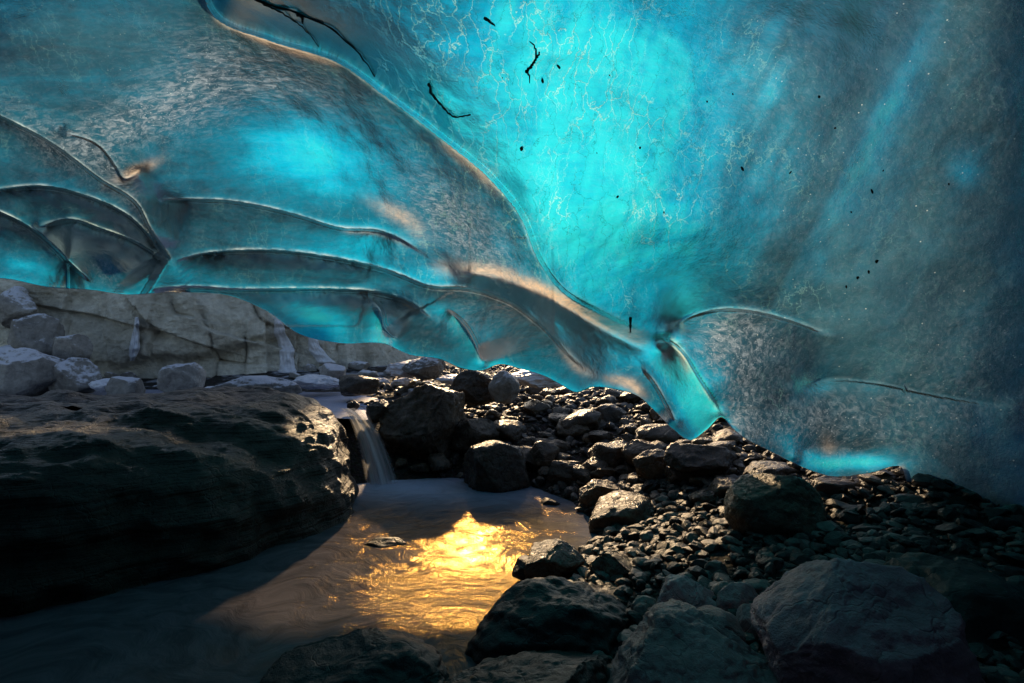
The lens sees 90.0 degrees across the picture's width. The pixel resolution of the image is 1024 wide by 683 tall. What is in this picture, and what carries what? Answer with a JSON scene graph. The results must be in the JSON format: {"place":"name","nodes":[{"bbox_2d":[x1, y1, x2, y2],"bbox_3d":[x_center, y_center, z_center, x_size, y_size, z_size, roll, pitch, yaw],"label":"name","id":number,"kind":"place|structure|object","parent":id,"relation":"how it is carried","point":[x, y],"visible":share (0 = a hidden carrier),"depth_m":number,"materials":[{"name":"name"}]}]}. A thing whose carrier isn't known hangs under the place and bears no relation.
{"place":"outdoors","nodes":[
{"label":"outdoors","id":0,"kind":"place"},
{"bbox_2d":[0,279,418,377],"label":"rock cliff","id":1,"kind":"structure","parent":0,"point":[212,334],"depth_m":10.56,"materials":[{"name":"stone"}]},
{"bbox_2d":[0,286,37,328],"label":"boulder","id":2,"kind":"object","parent":1,"relation":"on","point":[17,302],"visible":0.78,"depth_m":9.46,"materials":[{"name":"stone"}]},
{"bbox_2d":[7,313,64,355],"bbox_3d":[-8.534,-0.039,9.141,0.786,0.940,0.707,0,0,0],"label":"boulder","id":3,"kind":"object","parent":1,"relation":"on","point":[39,332],"visible":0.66,"depth_m":9.01,"materials":[{"name":"stone"}]},
{"bbox_2d":[51,334,93,359],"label":"boulder","id":4,"kind":"object","parent":3,"relation":"on","point":[74,345],"visible":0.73,"depth_m":8.92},
{"bbox_2d":[129,317,139,360],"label":"frozen waterfall","id":5,"kind":"structure","parent":1,"relation":"attached to","point":[134,347],"depth_m":10.21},
{"bbox_2d":[274,318,296,372],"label":"frozen waterfall","id":6,"kind":"structure","parent":1,"relation":"attached to","point":[286,353],"depth_m":11.49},
{"bbox_2d":[308,337,335,364],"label":"frozen waterfall","id":7,"kind":"structure","parent":1,"relation":"attached to","point":[319,354],"depth_m":11.86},
{"bbox_2d":[88,390,379,419],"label":"stream water","id":8,"kind":"structure","parent":0,"point":[334,402],"depth_m":7.95,"materials":[{"name":"liquid"}]},
{"bbox_2d":[105,376,145,394],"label":"boulder","id":9,"kind":"object","parent":8,"relation":"on","point":[120,385],"visible":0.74,"depth_m":8.20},
{"bbox_2d":[88,378,109,391],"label":"rock","id":10,"kind":"object","parent":9,"relation":"on","point":[100,385],"visible":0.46,"depth_m":8.29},
{"bbox_2d":[211,375,302,393],"bbox_3d":[-3.958,0.723,7.978,1.371,0.401,0.823,0,0,0],"label":"rock slab","id":11,"kind":"object","parent":8,"relation":"on","point":[282,385],"visible":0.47,"depth_m":7.76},
{"bbox_2d":[347,400,359,410],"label":"stone","id":12,"kind":"object","parent":8,"relation":"in","point":[353,405],"visible":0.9,"depth_m":6.39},
{"bbox_2d":[339,374,379,396],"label":"boulder","id":13,"kind":"object","parent":8,"relation":"on","point":[350,385],"visible":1,"depth_m":7.63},
{"bbox_2d":[366,400,388,422],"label":"stone","id":14,"kind":"object","parent":8,"relation":"in","point":[375,410],"visible":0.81,"depth_m":6.05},
{"bbox_2d":[0,478,597,682],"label":"pool water","id":15,"kind":"structure","parent":0,"point":[442,580],"depth_m":2.98,"materials":[{"name":"liquid"}]},
{"bbox_2d":[364,537,405,547],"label":"stone","id":16,"kind":"object","parent":15,"relation":"in","point":[381,542],"visible":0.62,"depth_m":3.78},
{"bbox_2d":[512,555,528,579],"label":"stone","id":17,"kind":"object","parent":15,"relation":"in","point":[518,570],"visible":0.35,"depth_m":3.20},
{"bbox_2d":[540,497,559,505],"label":"stone","id":18,"kind":"object","parent":15,"relation":"on","point":[547,501],"visible":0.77,"depth_m":4.70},
{"bbox_2d":[524,538,584,578],"bbox_3d":[0.268,1.412,3.270,0.396,0.250,0.356,0,0,0],"label":"boulder","id":19,"kind":"object","parent":15,"relation":"in","point":[557,557],"visible":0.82,"depth_m":3.18,"materials":[{"name":"stone"}]},
{"bbox_2d":[341,408,390,484],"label":"waterfall","id":20,"kind":"structure","parent":0,"point":[377,469],"depth_m":5.49,"materials":[{"name":"liquid"}]},
{"bbox_2d":[0,0,1023,506],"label":"ice cave roof","id":21,"kind":"structure","parent":0,"point":[288,172],"depth_m":4.14,"materials":[{"name":"ice"}]},
{"bbox_2d":[263,4,318,46],"bbox_3d":[-1.768,-2.610,4.205,0.145,0.115,0.526,0,0,32],"label":"root strand","id":22,"kind":"object","parent":21,"relation":"attached to","point":[272,8],"visible":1,"depth_m":4.09,"materials":[{"name":"brown plant"}]},
{"bbox_2d":[255,0,374,76],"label":"root strand","id":23,"kind":"object","parent":21,"relation":"attached to","point":[301,16],"visible":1,"depth_m":4.04,"materials":[{"name":"brown plant"}]},
{"bbox_2d":[427,83,470,117],"bbox_3d":[-0.559,-2.059,4.418,0.380,0.217,0.159,0,0,-22],"label":"twig","id":24,"kind":"object","parent":21,"relation":"attached to","point":[435,98],"visible":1,"depth_m":4.42,"materials":[{"name":"brown plant"}]},
{"bbox_2d":[525,41,539,82],"bbox_3d":[0.155,-2.135,3.927,0.096,0.174,0.282,0,0,-9],"label":"twig","id":25,"kind":"object","parent":21,"relation":"attached to","point":[531,66],"visible":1,"depth_m":3.93,"materials":[{"name":"brown plant"}]},
{"bbox_2d":[102,356,1023,682],"bbox_3d":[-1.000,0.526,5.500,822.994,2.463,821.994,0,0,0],"label":"ground","id":26,"kind":"structure","parent":0,"point":[358,468],"depth_m":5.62,"materials":[{"name":"gravel"}]},
{"bbox_2d":[0,347,65,396],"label":"boulder","id":27,"kind":"object","parent":26,"relation":"on","point":[24,371],"visible":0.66,"depth_m":8.10,"materials":[{"name":"stone"}]},
{"bbox_2d":[47,357,101,393],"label":"boulder","id":28,"kind":"object","parent":26,"relation":"on","point":[76,374],"visible":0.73,"depth_m":8.43,"materials":[{"name":"stone"}]},
{"bbox_2d":[0,386,358,616],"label":"rock ledge","id":29,"kind":"object","parent":26,"relation":"on","point":[102,495],"visible":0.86,"depth_m":3.52,"materials":[{"name":"stone"}]},
{"bbox_2d":[157,362,206,391],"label":"boulder","id":30,"kind":"object","parent":26,"relation":"on","point":[174,377],"visible":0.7,"depth_m":8.18,"materials":[{"name":"stone"}]},
{"bbox_2d":[304,364,316,370],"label":"stone","id":31,"kind":"object","parent":26,"relation":"on","point":[309,367],"visible":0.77,"depth_m":11.68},
{"bbox_2d":[292,374,338,388],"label":"rock","id":32,"kind":"object","parent":26,"relation":"on","point":[311,381],"visible":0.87,"depth_m":8.36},
{"bbox_2d":[319,363,345,378],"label":"boulder","id":33,"kind":"object","parent":32,"relation":"on","point":[333,370],"visible":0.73,"depth_m":8.85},
{"bbox_2d":[260,628,449,682],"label":"rock slab","id":34,"kind":"object","parent":26,"relation":"on","point":[374,655],"visible":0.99,"depth_m":2.29,"materials":[{"name":"stone"}]},
{"bbox_2d":[347,361,369,370],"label":"stone","id":35,"kind":"object","parent":26,"relation":"on","point":[357,365],"visible":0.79,"depth_m":11.81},
{"bbox_2d":[390,378,409,386],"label":"stone","id":36,"kind":"object","parent":26,"relation":"on","point":[403,382],"visible":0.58,"depth_m":9.37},
{"bbox_2d":[385,360,415,377],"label":"rock","id":37,"kind":"object","parent":26,"relation":"on","point":[395,369],"visible":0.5,"depth_m":8.63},
{"bbox_2d":[395,458,407,467],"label":"stone","id":38,"kind":"object","parent":26,"relation":"on","point":[401,462],"visible":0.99,"depth_m":5.72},
{"bbox_2d":[394,386,413,394],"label":"stone","id":39,"kind":"object","parent":26,"relation":"on","point":[402,390],"visible":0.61,"depth_m":8.41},
{"bbox_2d":[410,463,430,472],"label":"stone","id":40,"kind":"object","parent":26,"relation":"on","point":[421,467],"visible":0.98,"depth_m":5.64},
{"bbox_2d":[377,383,466,459],"bbox_3d":[-1.133,1.115,6.186,1.034,1.229,0.883,0,0,17],"label":"boulder","id":41,"kind":"object","parent":26,"relation":"on","point":[421,422],"visible":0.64,"depth_m":5.90,"materials":[{"name":"stone"}]},
{"bbox_2d":[402,357,445,379],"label":"boulder","id":42,"kind":"object","parent":26,"relation":"on","point":[425,368],"visible":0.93,"depth_m":8.23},
{"bbox_2d":[427,453,452,472],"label":"stone","id":43,"kind":"object","parent":26,"relation":"on","point":[438,462],"visible":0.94,"depth_m":5.66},
{"bbox_2d":[436,374,456,384],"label":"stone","id":44,"kind":"object","parent":26,"relation":"on","point":[447,379],"visible":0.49,"depth_m":7.66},
{"bbox_2d":[449,370,493,405],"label":"boulder","id":45,"kind":"object","parent":26,"relation":"on","point":[472,385],"visible":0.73,"depth_m":6.90,"materials":[{"name":"stone"}]},
{"bbox_2d":[449,418,499,454],"bbox_3d":[-0.499,1.137,6.213,0.582,0.447,0.657,0,0,38],"label":"rock slab","id":46,"kind":"object","parent":26,"relation":"on","point":[467,434],"visible":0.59,"depth_m":5.97,"materials":[{"name":"stone"}]},
{"bbox_2d":[483,409,500,421],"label":"stone","id":47,"kind":"object","parent":26,"relation":"on","point":[496,414],"visible":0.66,"depth_m":6.89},
{"bbox_2d":[462,440,530,492],"bbox_3d":[-0.135,1.327,5.374,0.663,0.596,0.584,0,0,-22],"label":"boulder","id":48,"kind":"object","parent":26,"relation":"on","point":[494,466],"visible":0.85,"depth_m":5.16,"materials":[{"name":"stone"}]},
{"bbox_2d":[488,370,519,403],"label":"boulder","id":49,"kind":"object","parent":26,"relation":"on","point":[503,386],"visible":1,"depth_m":6.63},
{"bbox_2d":[494,419,523,441],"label":"stone","id":50,"kind":"object","parent":26,"relation":"on","point":[510,430],"visible":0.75,"depth_m":6.27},
{"bbox_2d":[517,436,535,446],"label":"stone","id":51,"kind":"object","parent":26,"relation":"on","point":[527,441],"visible":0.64,"depth_m":6.10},
{"bbox_2d":[443,650,611,682],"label":"rock slab","id":52,"kind":"object","parent":26,"relation":"on","point":[552,666],"visible":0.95,"depth_m":2.06,"materials":[{"name":"stone"}]},
{"bbox_2d":[520,445,539,469],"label":"stone","id":53,"kind":"object","parent":26,"relation":"on","point":[527,455],"visible":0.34,"depth_m":5.58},
{"bbox_2d":[512,370,561,387],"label":"rock","id":54,"kind":"object","parent":26,"relation":"on","point":[530,379],"visible":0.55,"depth_m":7.36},
{"bbox_2d":[523,399,550,415],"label":"stone","id":55,"kind":"object","parent":26,"relation":"on","point":[535,407],"visible":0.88,"depth_m":7.03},
{"bbox_2d":[524,386,550,394],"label":"stone","id":56,"kind":"object","parent":26,"relation":"on","point":[531,390],"visible":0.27,"depth_m":8.36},
{"bbox_2d":[537,466,548,476],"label":"stone","id":57,"kind":"object","parent":26,"relation":"on","point":[543,471],"visible":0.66,"depth_m":5.36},
{"bbox_2d":[529,440,558,467],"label":"boulder","id":58,"kind":"object","parent":26,"relation":"on","point":[544,453],"visible":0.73,"depth_m":5.52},
{"bbox_2d":[538,388,556,397],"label":"stone","id":59,"kind":"object","parent":26,"relation":"on","point":[545,392],"visible":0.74,"depth_m":8.07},
{"bbox_2d":[538,431,556,438],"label":"stone","id":60,"kind":"object","parent":26,"relation":"on","point":[543,434],"visible":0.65,"depth_m":6.18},
{"bbox_2d":[465,576,631,663],"bbox_3d":[0.243,1.554,2.637,0.800,0.638,0.908,0,0,35],"label":"boulder","id":61,"kind":"object","parent":26,"relation":"on","point":[547,613],"visible":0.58,"depth_m":2.42,"materials":[{"name":"stone"}]},
{"bbox_2d":[548,413,568,425],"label":"stone","id":62,"kind":"object","parent":26,"relation":"on","point":[554,418],"visible":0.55,"depth_m":6.55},
{"bbox_2d":[548,439,570,452],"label":"stone","id":63,"kind":"object","parent":26,"relation":"on","point":[563,446],"visible":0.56,"depth_m":5.83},
{"bbox_2d":[551,407,570,413],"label":"stone","id":64,"kind":"object","parent":26,"relation":"on","point":[561,410],"visible":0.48,"depth_m":6.86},
{"bbox_2d":[554,452,570,460],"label":"stone","id":65,"kind":"object","parent":26,"relation":"on","point":[563,456],"visible":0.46,"depth_m":5.54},
{"bbox_2d":[547,460,581,484],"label":"boulder","id":66,"kind":"object","parent":26,"relation":"on","point":[559,470],"visible":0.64,"depth_m":5.12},
{"bbox_2d":[556,416,589,437],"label":"stone","id":67,"kind":"object","parent":26,"relation":"on","point":[576,430],"visible":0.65,"depth_m":6.12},
{"bbox_2d":[560,409,601,431],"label":"boulder","id":68,"kind":"object","parent":67,"relation":"on","point":[590,419],"visible":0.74,"depth_m":6.16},
{"bbox_2d":[570,464,595,483],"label":"stone","id":69,"kind":"object","parent":26,"relation":"on","point":[581,473],"visible":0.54,"depth_m":5.07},
{"bbox_2d":[582,457,607,470],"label":"stone","id":70,"kind":"object","parent":26,"relation":"on","point":[591,463],"visible":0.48,"depth_m":5.09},
{"bbox_2d":[578,479,617,507],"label":"boulder","id":71,"kind":"object","parent":26,"relation":"on","point":[591,492],"visible":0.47,"depth_m":4.49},
{"bbox_2d":[587,430,613,442],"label":"stone","id":72,"kind":"object","parent":26,"relation":"on","point":[595,436],"visible":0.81,"depth_m":5.84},
{"bbox_2d":[590,467,616,478],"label":"stone","id":73,"kind":"object","parent":26,"relation":"on","point":[598,473],"visible":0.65,"depth_m":4.98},
{"bbox_2d":[595,396,616,406],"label":"stone","id":74,"kind":"object","parent":26,"relation":"on","point":[607,399],"visible":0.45,"depth_m":7.11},
{"bbox_2d":[590,442,624,467],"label":"boulder","id":75,"kind":"object","parent":26,"relation":"on","point":[610,454],"visible":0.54,"depth_m":5.13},
{"bbox_2d":[589,552,631,577],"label":"stone","id":76,"kind":"object","parent":26,"relation":"on","point":[611,564],"visible":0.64,"depth_m":3.05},
{"bbox_2d":[595,403,627,422],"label":"stone","id":77,"kind":"object","parent":26,"relation":"on","point":[610,412],"visible":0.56,"depth_m":6.41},
{"bbox_2d":[604,388,621,398],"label":"stone","id":78,"kind":"object","parent":26,"relation":"on","point":[615,393],"visible":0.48,"depth_m":7.48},
{"bbox_2d":[588,490,651,533],"bbox_3d":[0.884,1.482,4.153,0.568,0.491,0.454,0,0,0],"label":"boulder","id":79,"kind":"object","parent":26,"relation":"on","point":[622,507],"visible":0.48,"depth_m":4.01,"materials":[{"name":"stone"}]},
{"bbox_2d":[614,464,632,474],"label":"stone","id":80,"kind":"object","parent":26,"relation":"on","point":[623,469],"visible":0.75,"depth_m":4.98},
{"bbox_2d":[619,418,633,426],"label":"stone","id":81,"kind":"object","parent":26,"relation":"on","point":[625,421],"visible":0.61,"depth_m":6.12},
{"bbox_2d":[622,432,633,441],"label":"stone","id":82,"kind":"object","parent":26,"relation":"on","point":[627,436],"visible":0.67,"depth_m":5.68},
{"bbox_2d":[624,425,636,434],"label":"stone","id":83,"kind":"object","parent":26,"relation":"on","point":[630,429],"visible":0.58,"depth_m":5.78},
{"bbox_2d":[619,392,642,403],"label":"stone","id":84,"kind":"object","parent":26,"relation":"on","point":[629,398],"visible":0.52,"depth_m":7.02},
{"bbox_2d":[626,475,640,483],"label":"stone","id":85,"kind":"object","parent":26,"relation":"on","point":[632,479],"visible":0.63,"depth_m":4.58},
{"bbox_2d":[622,439,653,465],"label":"stone","id":86,"kind":"object","parent":26,"relation":"on","point":[631,449],"visible":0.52,"depth_m":5.01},
{"bbox_2d":[651,440,667,450],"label":"stone","id":87,"kind":"object","parent":86,"relation":"on","point":[660,445],"visible":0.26,"depth_m":4.99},
{"bbox_2d":[632,557,648,568],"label":"stone","id":88,"kind":"object","parent":26,"relation":"on","point":[637,561],"visible":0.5,"depth_m":3.01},
{"bbox_2d":[640,403,651,412],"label":"stone","id":89,"kind":"object","parent":26,"relation":"on","point":[646,407],"visible":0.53,"depth_m":6.44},
{"bbox_2d":[640,417,652,425],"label":"stone","id":90,"kind":"object","parent":26,"relation":"on","point":[645,420],"visible":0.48,"depth_m":5.87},
{"bbox_2d":[640,530,653,542],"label":"stone","id":91,"kind":"object","parent":26,"relation":"on","point":[647,536],"visible":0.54,"depth_m":3.46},
{"bbox_2d":[632,449,665,479],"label":"boulder","id":92,"kind":"object","parent":26,"relation":"on","point":[649,464],"visible":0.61,"depth_m":4.45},
{"bbox_2d":[635,423,679,444],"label":"stone","id":93,"kind":"object","parent":26,"relation":"on","point":[666,433],"visible":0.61,"depth_m":5.25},
{"bbox_2d":[656,574,715,607],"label":"boulder","id":94,"kind":"object","parent":26,"relation":"on","point":[686,589],"visible":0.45,"depth_m":2.42,"materials":[{"name":"stone"}]},
{"bbox_2d":[607,598,778,682],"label":"boulder","id":95,"kind":"object","parent":26,"relation":"on","point":[671,640],"visible":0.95,"depth_m":1.88,"materials":[{"name":"stone"}]},
{"bbox_2d":[663,442,737,476],"bbox_3d":[1.613,1.038,4.289,0.602,0.372,0.487,0,0,-44],"label":"boulder","id":96,"kind":"object","parent":26,"relation":"on","point":[692,460],"visible":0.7,"depth_m":4.15,"materials":[{"name":"stone"}]},
{"bbox_2d":[691,438,712,444],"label":"stone","id":97,"kind":"object","parent":26,"relation":"on","point":[702,441],"visible":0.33,"depth_m":4.69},
{"bbox_2d":[690,490,716,503],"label":"stone","id":98,"kind":"object","parent":26,"relation":"on","point":[705,496],"visible":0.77,"depth_m":3.77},
{"bbox_2d":[704,560,727,573],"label":"stone","id":99,"kind":"object","parent":26,"relation":"on","point":[712,566],"visible":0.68,"depth_m":2.69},
{"bbox_2d":[711,581,728,590],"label":"stone","id":100,"kind":"object","parent":26,"relation":"on","point":[719,586],"visible":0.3,"depth_m":2.50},
{"bbox_2d":[706,441,734,450],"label":"stone","id":101,"kind":"object","parent":26,"relation":"on","point":[728,444],"visible":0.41,"depth_m":4.45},
{"bbox_2d":[712,518,728,527],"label":"stone","id":102,"kind":"object","parent":26,"relation":"on","point":[722,522],"visible":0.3,"depth_m":3.28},
{"bbox_2d":[707,476,735,497],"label":"stone","id":103,"kind":"object","parent":26,"relation":"on","point":[719,486],"visible":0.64,"depth_m":3.80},
{"bbox_2d":[697,605,746,642],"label":"boulder","id":104,"kind":"object","parent":26,"relation":"on","point":[727,620],"visible":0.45,"depth_m":2.04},
{"bbox_2d":[712,428,743,443],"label":"stone","id":105,"kind":"object","parent":26,"relation":"on","point":[725,434],"visible":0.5,"depth_m":4.64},
{"bbox_2d":[716,582,757,609],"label":"boulder","id":106,"kind":"object","parent":26,"relation":"on","point":[736,595],"visible":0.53,"depth_m":2.38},
{"bbox_2d":[736,603,758,639],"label":"boulder","id":107,"kind":"object","parent":26,"relation":"on","point":[743,615],"visible":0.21,"depth_m":2.15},
{"bbox_2d":[747,452,762,460],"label":"stone","id":108,"kind":"object","parent":26,"relation":"on","point":[757,456],"visible":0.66,"depth_m":4.17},
{"bbox_2d":[743,578,767,591],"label":"stone","id":109,"kind":"object","parent":26,"relation":"on","point":[757,584],"visible":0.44,"depth_m":2.44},
{"bbox_2d":[743,461,798,475],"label":"boulder","id":110,"kind":"object","parent":26,"relation":"on","point":[776,468],"visible":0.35,"depth_m":3.73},
{"bbox_2d":[764,557,783,570],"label":"stone","id":111,"kind":"object","parent":26,"relation":"on","point":[777,562],"visible":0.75,"depth_m":2.60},
{"bbox_2d":[723,472,826,536],"bbox_3d":[1.620,1.054,3.191,0.573,0.433,0.487,0,0,0],"label":"boulder","id":112,"kind":"object","parent":26,"relation":"on","point":[772,504],"visible":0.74,"depth_m":3.06,"materials":[{"name":"stone"}]},
{"bbox_2d":[811,475,860,495],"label":"boulder","id":113,"kind":"object","parent":26,"relation":"on","point":[828,484],"visible":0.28,"depth_m":3.31,"materials":[{"name":"stone"}]},
{"bbox_2d":[750,557,985,682],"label":"boulder","id":114,"kind":"object","parent":26,"relation":"on","point":[837,620],"visible":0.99,"depth_m":1.67,"materials":[{"name":"stone"}]},
{"bbox_2d":[885,552,903,561],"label":"stone","id":115,"kind":"object","parent":26,"relation":"on","point":[890,556],"visible":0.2,"depth_m":2.44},
{"bbox_2d":[893,493,924,503],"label":"stone","id":116,"kind":"object","parent":26,"relation":"on","point":[907,497],"visible":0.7,"depth_m":2.95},
{"bbox_2d":[883,552,1023,649],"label":"boulder","id":117,"kind":"object","parent":26,"relation":"on","point":[986,604],"visible":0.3,"depth_m":1.90,"materials":[{"name":"stone"}]},
{"bbox_2d":[964,528,986,539],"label":"stone","id":118,"kind":"object","parent":26,"relation":"on","point":[980,533],"visible":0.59,"depth_m":2.52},
{"bbox_2d":[978,502,993,508],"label":"stone","id":119,"kind":"object","parent":26,"relation":"on","point":[982,505],"visible":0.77,"depth_m":2.73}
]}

